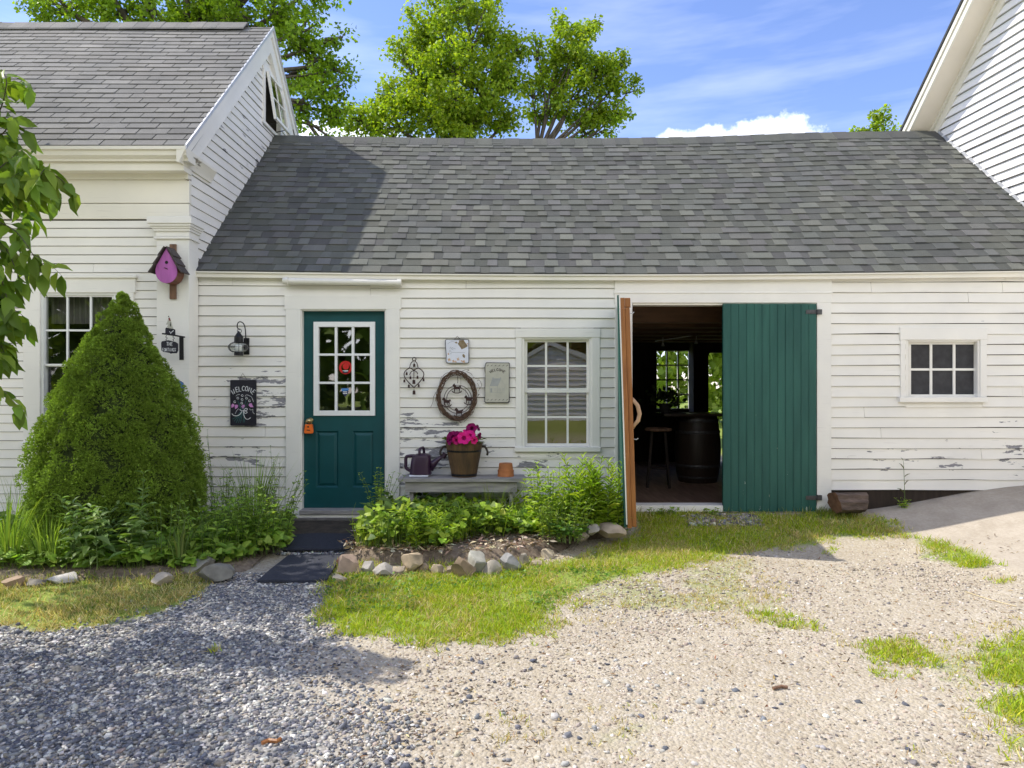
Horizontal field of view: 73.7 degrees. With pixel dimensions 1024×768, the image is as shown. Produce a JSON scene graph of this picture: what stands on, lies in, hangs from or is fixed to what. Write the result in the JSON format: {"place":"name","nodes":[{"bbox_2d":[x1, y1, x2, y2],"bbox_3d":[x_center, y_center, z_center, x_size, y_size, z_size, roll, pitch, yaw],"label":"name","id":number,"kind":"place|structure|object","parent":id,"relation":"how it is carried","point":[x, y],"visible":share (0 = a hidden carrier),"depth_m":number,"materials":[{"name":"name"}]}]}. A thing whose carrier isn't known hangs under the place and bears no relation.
{"place":"outdoors","nodes":[
{"label":"outdoors","id":0,"kind":"place"},
{"bbox_2d":[0,539,281,581],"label":"garden soil","id":1,"kind":"structure","parent":0,"point":[246,563],"depth_m":5.18,"materials":[{"name":"soil"}]},
{"bbox_2d":[0,474,21,522],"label":"tall grass","id":2,"kind":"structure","parent":1,"relation":"on","point":[11,500],"depth_m":6.44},
{"bbox_2d":[0,487,60,562],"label":"daylily","id":3,"kind":"object","parent":1,"relation":"on","point":[6,541],"visible":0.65,"depth_m":5.28,"materials":[{"name":"green plant"}]},
{"bbox_2d":[1,499,90,564],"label":"daylily","id":4,"kind":"object","parent":1,"relation":"on","point":[50,537],"visible":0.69,"depth_m":5.25,"materials":[{"name":"green plant"}]},
{"bbox_2d":[46,572,78,583],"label":"rock","id":5,"kind":"object","parent":1,"relation":"on","point":[59,578],"visible":0.94,"depth_m":4.95,"materials":[{"name":"stone"}]},
{"bbox_2d":[54,500,118,564],"bbox_3d":[-3.304,1.154,5.308,0.438,0.473,0.283,0,0,-36],"label":"comfrey","id":6,"kind":"object","parent":1,"relation":"on","point":[72,546],"visible":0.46,"depth_m":5.24,"materials":[{"name":"green plant"}]},
{"bbox_2d":[53,493,155,569],"bbox_3d":[-3.131,1.105,5.257,0.652,0.570,0.613,0,0,-39],"label":"comfrey","id":7,"kind":"object","parent":1,"relation":"on","point":[108,540],"visible":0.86,"depth_m":5.21,"materials":[{"name":"green plant"}]},
{"bbox_2d":[13,291,209,553],"bbox_3d":[-3.437,0.373,5.968,1.536,2.376,1.332,0,0,0],"label":"dwarf spruce","id":8,"kind":"object","parent":1,"relation":"on","point":[117,420],"visible":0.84,"depth_m":5.63,"materials":[{"name":"green plant"}]},
{"bbox_2d":[122,470,159,563],"bbox_3d":[-2.859,1.028,5.283,0.243,0.723,0.225,0,0,22],"label":"milkweed","id":9,"kind":"object","parent":1,"relation":"on","point":[150,543],"visible":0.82,"depth_m":5.29,"materials":[{"name":"green plant"}]},
{"bbox_2d":[139,493,187,564],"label":"vine weed","id":10,"kind":"object","parent":1,"relation":"on","point":[161,543],"visible":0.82,"depth_m":5.32,"materials":[{"name":"green plant"}]},
{"bbox_2d":[161,505,204,549],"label":"bent grass","id":11,"kind":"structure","parent":1,"relation":"on","point":[184,530],"depth_m":5.40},
{"bbox_2d":[162,515,208,563],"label":"iris","id":12,"kind":"object","parent":1,"relation":"on","point":[179,546],"visible":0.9,"depth_m":5.25,"materials":[{"name":"green plant"}]},
{"bbox_2d":[162,490,258,554],"bbox_3d":[-2.452,1.139,5.540,0.669,0.502,0.571,0,0,31],"label":"leafy weed","id":13,"kind":"object","parent":1,"relation":"on","point":[215,538],"visible":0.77,"depth_m":5.49,"materials":[{"name":"green plant"}]},
{"bbox_2d":[207,429,219,513],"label":"twining vine","id":14,"kind":"object","parent":1,"relation":"on","point":[211,479],"visible":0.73,"depth_m":6.64,"materials":[{"name":"green plant"}]},
{"bbox_2d":[187,468,252,537],"bbox_3d":[-2.628,1.081,6.114,0.545,0.618,0.520,0,0,-37],"label":"leafy weed","id":15,"kind":"object","parent":1,"relation":"on","point":[229,486],"visible":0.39,"depth_m":6.18,"materials":[{"name":"green plant"}]},
{"bbox_2d":[200,485,281,551],"bbox_3d":[-2.233,1.120,5.686,0.582,0.540,0.560,0,0,42],"label":"leafy weed","id":16,"kind":"object","parent":1,"relation":"on","point":[256,533],"visible":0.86,"depth_m":5.63,"materials":[{"name":"green plant"}]},
{"bbox_2d":[204,456,291,525],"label":"tall grass","id":17,"kind":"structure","parent":1,"relation":"on","point":[257,489],"depth_m":6.30,"materials":[{"name":"plant"}]},
{"bbox_2d":[222,488,304,548],"bbox_3d":[-2.082,1.155,5.873,0.608,0.472,0.563,0,0,26],"label":"leafy weed","id":18,"kind":"object","parent":1,"relation":"on","point":[273,523],"visible":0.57,"depth_m":5.80,"materials":[{"name":"green plant"}]},
{"bbox_2d":[269,445,282,515],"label":"twining vine","id":19,"kind":"object","parent":1,"relation":"on","point":[275,480],"visible":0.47,"depth_m":6.70,"materials":[{"name":"green plant"}]},
{"bbox_2d":[247,470,309,529],"bbox_3d":[-2.141,1.101,6.225,0.568,0.578,0.372,0,0,-12],"label":"leafy weed","id":20,"kind":"object","parent":1,"relation":"on","point":[283,507],"visible":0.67,"depth_m":6.27,"materials":[{"name":"green plant"}]},
{"bbox_2d":[0,479,641,569],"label":"ground cover","id":21,"kind":"object","parent":1,"relation":"on","point":[387,525],"visible":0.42,"depth_m":5.64,"materials":[{"name":"green plant"}]},
{"bbox_2d":[0,0,959,388],"label":"sky","id":22,"kind":"structure","parent":0,"point":[706,67],"materials":[{"name":"blue"}]},
{"bbox_2d":[344,525,624,565],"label":"garden soil","id":23,"kind":"structure","parent":0,"point":[394,558],"depth_m":5.61,"materials":[{"name":"soil"}]},
{"bbox_2d":[349,516,377,545],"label":"wild grass","id":24,"kind":"structure","parent":23,"relation":"on","point":[357,540],"depth_m":5.61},
{"bbox_2d":[359,467,404,510],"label":"climbing weed","id":25,"kind":"object","parent":23,"relation":"on","point":[378,494],"visible":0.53,"depth_m":6.35,"materials":[{"name":"green plant"}]},
{"bbox_2d":[361,495,434,533],"bbox_3d":[-0.985,1.163,5.971,0.594,0.356,0.442,0,0,26],"label":"plantain","id":26,"kind":"object","parent":23,"relation":"on","point":[398,501],"visible":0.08,"depth_m":5.97,"materials":[{"name":"green plant"}]},
{"bbox_2d":[398,505,450,549],"bbox_3d":[-0.720,1.167,5.559,0.391,0.346,0.329,0,0,18],"label":"goldenrod","id":27,"kind":"object","parent":23,"relation":"on","point":[415,541],"visible":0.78,"depth_m":5.54,"materials":[{"name":"green plant"}]},
{"bbox_2d":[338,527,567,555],"bbox_3d":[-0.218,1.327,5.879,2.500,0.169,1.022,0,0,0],"label":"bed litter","id":28,"kind":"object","parent":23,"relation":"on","point":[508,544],"visible":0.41,"depth_m":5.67,"materials":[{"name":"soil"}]},
{"bbox_2d":[398,474,525,505],"bbox_3d":[-0.481,1.154,6.723,1.232,0.492,0.324,0,0,0],"label":"plank bench","id":29,"kind":"object","parent":23,"relation":"on","point":[438,483],"visible":0.82,"depth_m":6.59,"materials":[{"name":"grey wood"}]},
{"bbox_2d":[404,446,447,476],"bbox_3d":[-0.849,0.761,6.730,0.431,0.291,0.170,0,0,0],"label":"watering can","id":30,"kind":"object","parent":29,"relation":"on","point":[423,464],"visible":1,"depth_m":6.66,"materials":[{"name":"purple plastic"}]},
{"bbox_2d":[439,441,488,477],"bbox_3d":[-0.472,0.740,6.724,0.371,0.334,0.370,0,0,-45],"label":"wooden planter","id":31,"kind":"object","parent":29,"relation":"on","point":[463,461],"visible":0.98,"depth_m":6.60,"materials":[{"name":"brown wood"}]},
{"bbox_2d":[442,423,485,446],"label":"petunias","id":32,"kind":"object","parent":31,"relation":"in","point":[466,436],"visible":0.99,"depth_m":6.59,"materials":[{"name":"pink plant"}]},
{"bbox_2d":[498,462,513,476],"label":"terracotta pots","id":33,"kind":"object","parent":29,"relation":"on","point":[505,469],"visible":1,"depth_m":6.67,"materials":[{"name":"ceramic"}]},
{"bbox_2d":[449,502,476,530],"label":"leafy weed","id":34,"kind":"object","parent":23,"relation":"on","point":[455,515],"visible":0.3,"depth_m":6.06,"materials":[{"name":"green plant"}]},
{"bbox_2d":[495,505,517,533],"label":"leafy weed","id":35,"kind":"object","parent":23,"relation":"on","point":[506,523],"visible":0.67,"depth_m":6.04,"materials":[{"name":"green plant"}]},
{"bbox_2d":[522,461,577,533],"bbox_3d":[0.351,1.014,6.201,0.476,0.653,0.458,0,0,-37],"label":"nettle","id":36,"kind":"object","parent":23,"relation":"on","point":[539,499],"visible":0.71,"depth_m":6.12,"materials":[{"name":"green plant"}]},
{"bbox_2d":[528,495,597,542],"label":"leafy weed","id":37,"kind":"object","parent":23,"relation":"on","point":[549,516],"visible":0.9,"depth_m":5.88,"materials":[{"name":"green plant"}]},
{"bbox_2d":[557,452,608,533],"bbox_3d":[0.640,0.977,6.123,0.438,0.727,0.419,0,0,-23],"label":"willow herb","id":38,"kind":"object","parent":23,"relation":"on","point":[578,493],"visible":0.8,"depth_m":6.08,"materials":[{"name":"green plant"}]},
{"bbox_2d":[583,457,623,533],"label":"willow herb","id":39,"kind":"object","parent":23,"relation":"on","point":[614,504],"visible":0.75,"depth_m":6.10,"materials":[{"name":"green plant"}]},
{"bbox_2d":[0,389,1023,767],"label":"ground","id":40,"kind":"structure","parent":0,"point":[972,519],"depth_m":3.48,"materials":[{"name":"gravel"}]},
{"bbox_2d":[1,575,24,587],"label":"rock","id":41,"kind":"object","parent":40,"relation":"on","point":[20,579],"visible":0.91,"depth_m":4.87,"materials":[{"name":"stone"}]},
{"bbox_2d":[25,578,46,585],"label":"rock","id":42,"kind":"object","parent":40,"relation":"on","point":[32,582],"visible":0.84,"depth_m":4.90,"materials":[{"name":"stone"}]},
{"bbox_2d":[0,69,80,430],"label":"shade tree","id":43,"kind":"object","parent":40,"relation":"on","point":[35,183],"visible":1,"depth_m":4.19,"materials":[{"name":"green plant"}]},
{"bbox_2d":[0,22,298,519],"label":"farmhouse","id":44,"kind":"object","parent":40,"relation":"on","point":[153,138],"visible":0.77,"depth_m":6.89,"materials":[{"name":"grey"}]},
{"bbox_2d":[19,275,137,447],"bbox_3d":[-4.258,-0.221,6.809,1.162,1.700,0.229,0,0,0],"label":"window","id":45,"kind":"structure","parent":44,"relation":"in","point":[86,295],"depth_m":6.73,"materials":[{"name":"white paint"}]},
{"bbox_2d":[148,244,189,298],"bbox_3d":[-3.307,-1.100,6.601,0.327,0.539,0.197,0,0,0],"label":"birdhouse","id":46,"kind":"object","parent":44,"relation":"attached to","point":[168,266],"visible":1,"depth_m":6.53,"materials":[{"name":"pink wood"}]},
{"bbox_2d":[161,316,184,359],"bbox_3d":[-3.281,-0.444,6.581,0.161,0.417,0.242,0,0,0],"label":"name sign","id":47,"kind":"object","parent":44,"relation":"attached to","point":[169,346],"visible":1,"depth_m":6.54,"materials":[{"name":"black metal"}]},
{"bbox_2d":[261,64,289,134],"bbox_3d":[-3.369,-3.720,9.075,0.662,1.020,0.970,0,0,0],"label":"attic window","id":48,"kind":"structure","parent":44,"relation":"in","point":[277,113],"depth_m":8.96,"materials":[{"name":"white paint"}]},
{"bbox_2d":[151,572,174,585],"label":"rock","id":49,"kind":"object","parent":40,"relation":"on","point":[160,578],"visible":0.95,"depth_m":4.91,"materials":[{"name":"stone"}]},
{"bbox_2d":[12,0,363,136],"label":"maple tree","id":50,"kind":"object","parent":40,"relation":"on","point":[282,19],"visible":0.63,"depth_m":13.82,"materials":[{"name":"green plant"}]},
{"bbox_2d":[182,556,214,572],"bbox_3d":[-2.448,1.408,5.287,0.289,0.154,0.282,0,0,0],"label":"rock","id":51,"kind":"object","parent":40,"relation":"on","point":[207,561],"visible":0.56,"depth_m":5.20,"materials":[{"name":"stone"}]},
{"bbox_2d":[197,563,234,582],"bbox_3d":[-2.172,1.391,5.025,0.245,0.154,0.201,0,0,0],"label":"rock","id":52,"kind":"object","parent":40,"relation":"on","point":[216,572],"visible":0.94,"depth_m":4.97,"materials":[{"name":"stone"}]},
{"bbox_2d":[257,554,341,582],"bbox_3d":[-1.607,1.431,5.331,0.517,0.030,0.767,0,0,0],"label":"path mat","id":53,"kind":"object","parent":40,"relation":"on","point":[305,568],"visible":0.94,"depth_m":5.24,"materials":[{"name":"rubber"}]},
{"bbox_2d":[291,521,355,544],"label":"step ramp","id":54,"kind":"structure","parent":40,"relation":"on","point":[302,527],"depth_m":6.55,"materials":[{"name":"stone"}]},
{"bbox_2d":[286,533,353,550],"bbox_3d":[-1.678,1.394,6.035,0.616,0.066,0.422,0,0,-4],"label":"step mat","id":55,"kind":"object","parent":54,"relation":"on","point":[318,541],"visible":0.77,"depth_m":6.00,"materials":[{"name":"rubber"}]},
{"bbox_2d":[293,517,357,520],"bbox_3d":[-1.689,1.407,6.860,1.022,0.136,0.140,0,0,0],"label":"door step","id":56,"kind":"object","parent":40,"relation":"on","point":[322,519],"depth_m":6.79,"materials":[{"name":"grey concrete"}]},
{"bbox_2d":[332,574,346,582],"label":"rock","id":57,"kind":"object","parent":40,"relation":"on","point":[338,578],"visible":0.73,"depth_m":4.97,"materials":[{"name":"stone"}]},
{"bbox_2d":[337,554,358,575],"bbox_3d":[-1.247,1.385,5.228,0.172,0.171,0.141,0,0,0],"label":"rock","id":58,"kind":"object","parent":40,"relation":"on","point":[347,563],"visible":0.88,"depth_m":5.18,"materials":[{"name":"stone"}]},
{"bbox_2d":[361,561,374,573],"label":"rock","id":59,"kind":"object","parent":40,"relation":"on","point":[367,566],"visible":0.7,"depth_m":5.21,"materials":[{"name":"stone"}]},
{"bbox_2d":[372,562,394,576],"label":"rock","id":60,"kind":"object","parent":40,"relation":"on","point":[383,569],"visible":0.81,"depth_m":5.10,"materials":[{"name":"stone"}]},
{"bbox_2d":[393,566,404,575],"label":"rock","id":61,"kind":"object","parent":40,"relation":"on","point":[400,570],"visible":0.67,"depth_m":5.14,"materials":[{"name":"stone"}]},
{"bbox_2d":[401,552,422,571],"bbox_3d":[-0.769,1.375,5.261,0.178,0.157,0.147,0,0,0],"label":"rock","id":62,"kind":"object","parent":40,"relation":"on","point":[412,561],"visible":0.97,"depth_m":5.21,"materials":[{"name":"stone"}]},
{"bbox_2d":[417,563,428,571],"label":"rock","id":63,"kind":"object","parent":40,"relation":"on","point":[424,565],"visible":0.75,"depth_m":5.23,"materials":[{"name":"stone"}]},
{"bbox_2d":[324,0,538,138],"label":"maple tree","id":64,"kind":"object","parent":40,"relation":"on","point":[425,98],"visible":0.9,"depth_m":15.53,"materials":[{"name":"green plant"}]},
{"bbox_2d":[429,564,443,573],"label":"rock","id":65,"kind":"object","parent":40,"relation":"on","point":[438,568],"visible":0.87,"depth_m":5.20,"materials":[{"name":"stone"}]},
{"bbox_2d":[451,556,475,576],"bbox_3d":[-0.364,1.388,5.146,0.183,0.191,0.144,0,0,23],"label":"rock","id":66,"kind":"object","parent":40,"relation":"on","point":[460,566],"visible":0.88,"depth_m":5.10,"materials":[{"name":"stone"}]},
{"bbox_2d":[468,550,485,572],"bbox_3d":[-0.266,1.372,5.237,0.141,0.178,0.144,0,0,-17],"label":"rock","id":67,"kind":"object","parent":40,"relation":"on","point":[476,560],"visible":0.77,"depth_m":5.21,"materials":[{"name":"stone"}]},
{"bbox_2d":[323,564,653,610],"bbox_3d":[-0.114,1.424,4.833,2.490,0.043,1.031,0,0,0],"label":"clover","id":68,"kind":"object","parent":40,"relation":"on","point":[455,584],"visible":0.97,"depth_m":4.83,"materials":[{"name":"green plant"}]},
{"bbox_2d":[483,560,501,575],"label":"rock","id":69,"kind":"object","parent":40,"relation":"on","point":[491,566],"visible":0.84,"depth_m":5.17,"materials":[{"name":"stone"}]},
{"bbox_2d":[500,553,522,570],"bbox_3d":[-0.005,1.401,5.302,0.181,0.187,0.138,0,0,0],"label":"rock","id":70,"kind":"object","parent":40,"relation":"on","point":[509,561],"visible":0.88,"depth_m":5.25,"materials":[{"name":"stone"}]},
{"bbox_2d":[0,505,1023,763],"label":"grass","id":71,"kind":"structure","parent":40,"relation":"on","point":[468,595],"depth_m":4.63,"materials":[{"name":"plant"}]},
{"bbox_2d":[519,553,529,563],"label":"rock","id":72,"kind":"object","parent":40,"relation":"on","point":[523,558],"visible":0.88,"depth_m":5.41,"materials":[{"name":"stone"}]},
{"bbox_2d":[541,548,554,558],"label":"rock","id":73,"kind":"object","parent":40,"relation":"on","point":[547,553],"visible":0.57,"depth_m":5.70,"materials":[{"name":"stone"}]},
{"bbox_2d":[549,517,591,543],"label":"geranium","id":74,"kind":"object","parent":40,"relation":"on","point":[569,532],"visible":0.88,"depth_m":5.77,"materials":[{"name":"green plant"}]},
{"bbox_2d":[516,6,644,138],"bbox_3d":[1.616,-3.724,16.447,3.206,10.559,1.875,0,0,0],"label":"maple tree","id":75,"kind":"object","parent":40,"relation":"on","point":[581,56],"visible":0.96,"depth_m":16.28,"materials":[{"name":"green plant"}]},
{"bbox_2d":[576,531,588,542],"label":"rock","id":76,"kind":"object","parent":40,"relation":"on","point":[585,535],"visible":0.7,"depth_m":5.90,"materials":[{"name":"stone"}]},
{"bbox_2d":[586,524,599,535],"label":"rock","id":77,"kind":"object","parent":40,"relation":"on","point":[594,529],"visible":0.84,"depth_m":5.96,"materials":[{"name":"stone"}]},
{"bbox_2d":[195,131,1023,527],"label":"wing","id":78,"kind":"structure","parent":40,"relation":"on","point":[849,307],"depth_m":6.94,"materials":[{"name":"wood"}]},
{"bbox_2d":[228,321,249,355],"bbox_3d":[-2.730,-0.456,6.820,0.198,0.342,0.198,0,0,0],"label":"wall lantern","id":79,"kind":"object","parent":78,"relation":"attached to","point":[238,340],"depth_m":6.81,"materials":[{"name":"black metal"}]},
{"bbox_2d":[230,373,256,425],"bbox_3d":[-2.712,0.154,6.899,0.264,0.532,0.025,0,0,0],"label":"slate welcome sign","id":80,"kind":"object","parent":78,"relation":"attached to","point":[243,401],"visible":1,"depth_m":6.89,"materials":[{"name":"black stone"}]},
{"bbox_2d":[284,295,400,517],"bbox_3d":[-1.712,0.226,6.930,1.178,2.244,0.200,0,0,0],"label":"entry door","id":81,"kind":"structure","parent":78,"relation":"in","point":[343,444],"depth_m":6.97,"materials":[{"name":"teal paint"}]},
{"bbox_2d":[304,420,313,433],"bbox_3d":[-2.059,0.426,6.924,0.093,0.150,0.032,0,0,0],"label":"lock box","id":82,"kind":"object","parent":81,"relation":"hanging from","point":[308,429],"visible":1,"depth_m":6.91,"materials":[{"name":"orange plastic"}]},
{"bbox_2d":[403,357,424,394],"bbox_3d":[-0.987,-0.083,6.896,0.214,0.378,0.070,0,0,0],"label":"heart wind chime","id":83,"kind":"object","parent":78,"relation":"hanging from","point":[413,382],"visible":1,"depth_m":6.87,"materials":[{"name":"metal"}]},
{"bbox_2d":[430,369,481,421],"bbox_3d":[-0.564,0.121,6.870,0.519,0.538,0.054,0,0,0],"label":"vine wreath","id":84,"kind":"object","parent":78,"relation":"attached to","point":[468,413],"visible":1,"depth_m":6.86,"materials":[{"name":"wicker"}]},
{"bbox_2d":[442,377,472,416],"bbox_3d":[-0.546,0.128,6.868,0.328,0.418,0.007,0,0,0],"label":"rocking horse ring","id":85,"kind":"object","parent":84,"relation":"hanging from","point":[449,400],"visible":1,"depth_m":6.86,"materials":[{"name":"metal"}]},
{"bbox_2d":[445,337,468,362],"bbox_3d":[-0.553,-0.348,6.897,0.244,0.278,0.029,0,0,0],"label":"chipped plaque","id":86,"kind":"object","parent":78,"relation":"attached to","point":[457,350],"visible":1,"depth_m":6.88,"materials":[{"name":"stone"}]},
{"bbox_2d":[484,362,509,402],"bbox_3d":[-0.151,-0.014,6.890,0.257,0.410,0.015,0,0,0],"label":"house welcome plaque","id":87,"kind":"object","parent":78,"relation":"attached to","point":[497,379],"visible":1,"depth_m":6.88,"materials":[{"name":"stone"}]},
{"bbox_2d":[515,329,600,451],"bbox_3d":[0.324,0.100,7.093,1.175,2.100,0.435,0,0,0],"label":"window","id":88,"kind":"structure","parent":78,"relation":"in","point":[558,370],"depth_m":6.99,"materials":[{"name":"white paint"}]},
{"bbox_2d":[617,295,641,527],"bbox_3d":[1.108,0.245,6.461,0.219,2.070,0.857,0,0,9],"label":"barn door","id":89,"kind":"structure","parent":78,"relation":"in","point":[626,426],"depth_m":6.06,"materials":[{"name":"green paint"}]},
{"bbox_2d":[645,427,671,488],"bbox_3d":[1.839,0.920,8.580,0.347,0.741,0.347,0,0,0],"label":"bar stool","id":90,"kind":"object","parent":78,"relation":"on","point":[664,430],"visible":1,"depth_m":8.47,"materials":[{"name":"brown wood"}]},
{"bbox_2d":[656,351,688,408],"bbox_3d":[2.673,-0.069,11.375,0.577,0.998,0.030,0,0,0],"label":"back window","id":91,"kind":"structure","parent":78,"relation":"in","point":[666,365],"depth_m":11.36,"materials":[{"name":"white paint"}]},
{"bbox_2d":[674,416,720,483],"bbox_3d":[2.467,0.854,9.080,0.600,0.870,0.600,0,0,0],"label":"oak barrel","id":92,"kind":"object","parent":78,"relation":"on","point":[697,448],"visible":0.93,"depth_m":8.84,"materials":[{"name":"brown wood"}]},
{"bbox_2d":[654,412,721,415],"bbox_3d":[2.366,0.401,9.080,0.826,0.032,0.600,0,0,0],"label":"counter","id":93,"kind":"object","parent":92,"relation":"on","point":[700,414],"visible":0.76,"depth_m":8.78,"materials":[{"name":"brown wood"}]},
{"bbox_2d":[638,384,686,413],"bbox_3d":[1.959,0.193,8.934,0.627,0.394,0.368,0,0,8],"label":"flower tub","id":94,"kind":"object","parent":93,"relation":"on","point":[664,407],"visible":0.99,"depth_m":8.88,"materials":[{"name":"black plant"}]},
{"bbox_2d":[669,401,685,413],"bbox_3d":[2.130,0.305,8.920,0.245,0.159,0.180,0,0,0],"label":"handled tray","id":95,"kind":"object","parent":93,"relation":"on","point":[671,412],"visible":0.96,"depth_m":8.87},
{"bbox_2d":[722,304,821,511],"bbox_3d":[2.626,0.240,6.899,0.989,2.101,0.058,0,0,0],"label":"barn door","id":96,"kind":"structure","parent":78,"relation":"in","point":[769,350],"depth_m":6.89,"materials":[{"name":"green paint"}]},
{"bbox_2d":[897,327,987,401],"bbox_3d":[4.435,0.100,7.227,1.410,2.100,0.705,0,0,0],"label":"window","id":97,"kind":"structure","parent":78,"relation":"in","point":[944,364],"depth_m":6.96,"materials":[{"name":"white paint"}]},
{"bbox_2d":[598,522,626,537],"bbox_3d":[0.881,1.296,6.051,0.258,0.131,0.186,0,0,0],"label":"rock","id":98,"kind":"object","parent":40,"relation":"on","point":[609,530],"visible":0.95,"depth_m":6.00,"materials":[{"name":"stone"}]},
{"bbox_2d":[607,509,631,530],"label":"leafy weed","id":99,"kind":"object","parent":40,"relation":"on","point":[619,520],"visible":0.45,"depth_m":6.11,"materials":[{"name":"green plant"}]},
{"bbox_2d":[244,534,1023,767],"bbox_3d":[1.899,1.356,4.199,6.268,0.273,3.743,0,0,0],"label":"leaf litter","id":100,"kind":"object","parent":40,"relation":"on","point":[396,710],"visible":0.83,"depth_m":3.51,"materials":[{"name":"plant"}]},
{"bbox_2d":[647,506,679,515],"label":"sill weed","id":101,"kind":"object","parent":40,"relation":"on","point":[661,509],"visible":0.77,"depth_m":6.80,"materials":[{"name":"green plant"}]},
{"bbox_2d":[657,351,721,424],"bbox_3d":[7.741,-2.967,22.939,11.023,9.238,4.542,0,0,0],"label":"tree","id":102,"kind":"object","parent":40,"relation":"on","point":[715,371],"depth_m":21.70,"materials":[{"name":"green plant"}]},
{"bbox_2d":[827,492,868,513],"bbox_3d":[3.316,1.171,6.750,0.355,0.225,0.212,0,0,-11],"label":"split log","id":103,"kind":"object","parent":40,"relation":"on","point":[849,502],"visible":1,"depth_m":6.67,"materials":[{"name":"brown wood"}]},
{"bbox_2d":[849,103,901,131],"bbox_3d":[10.647,-3.290,19.918,1.707,9.683,0.819,0,0,0],"label":"maple tree","id":104,"kind":"object","parent":40,"relation":"on","point":[878,119],"visible":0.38,"depth_m":19.84,"materials":[{"name":"green plant"}]},
{"bbox_2d":[897,459,907,500],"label":"wall weed","id":105,"kind":"object","parent":40,"relation":"on","point":[904,482],"depth_m":6.86,"materials":[{"name":"green plant"}]},
{"bbox_2d":[899,0,1023,205],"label":"white barn","id":106,"kind":"structure","parent":40,"relation":"on","point":[968,102],"depth_m":8.30,"materials":[{"name":"beige paint"}]},
{"bbox_2d":[0,513,1023,767],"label":"gravel","id":107,"kind":"structure","parent":0,"point":[148,643],"depth_m":3.30,"materials":[{"name":"gravel"}]},
{"bbox_2d":[261,737,281,744],"bbox_3d":[-0.968,1.437,2.750,0.080,0.018,0.031,0,0,-13],"label":"stick","id":108,"kind":"object","parent":107,"relation":"on","point":[269,740],"visible":1,"depth_m":2.74,"materials":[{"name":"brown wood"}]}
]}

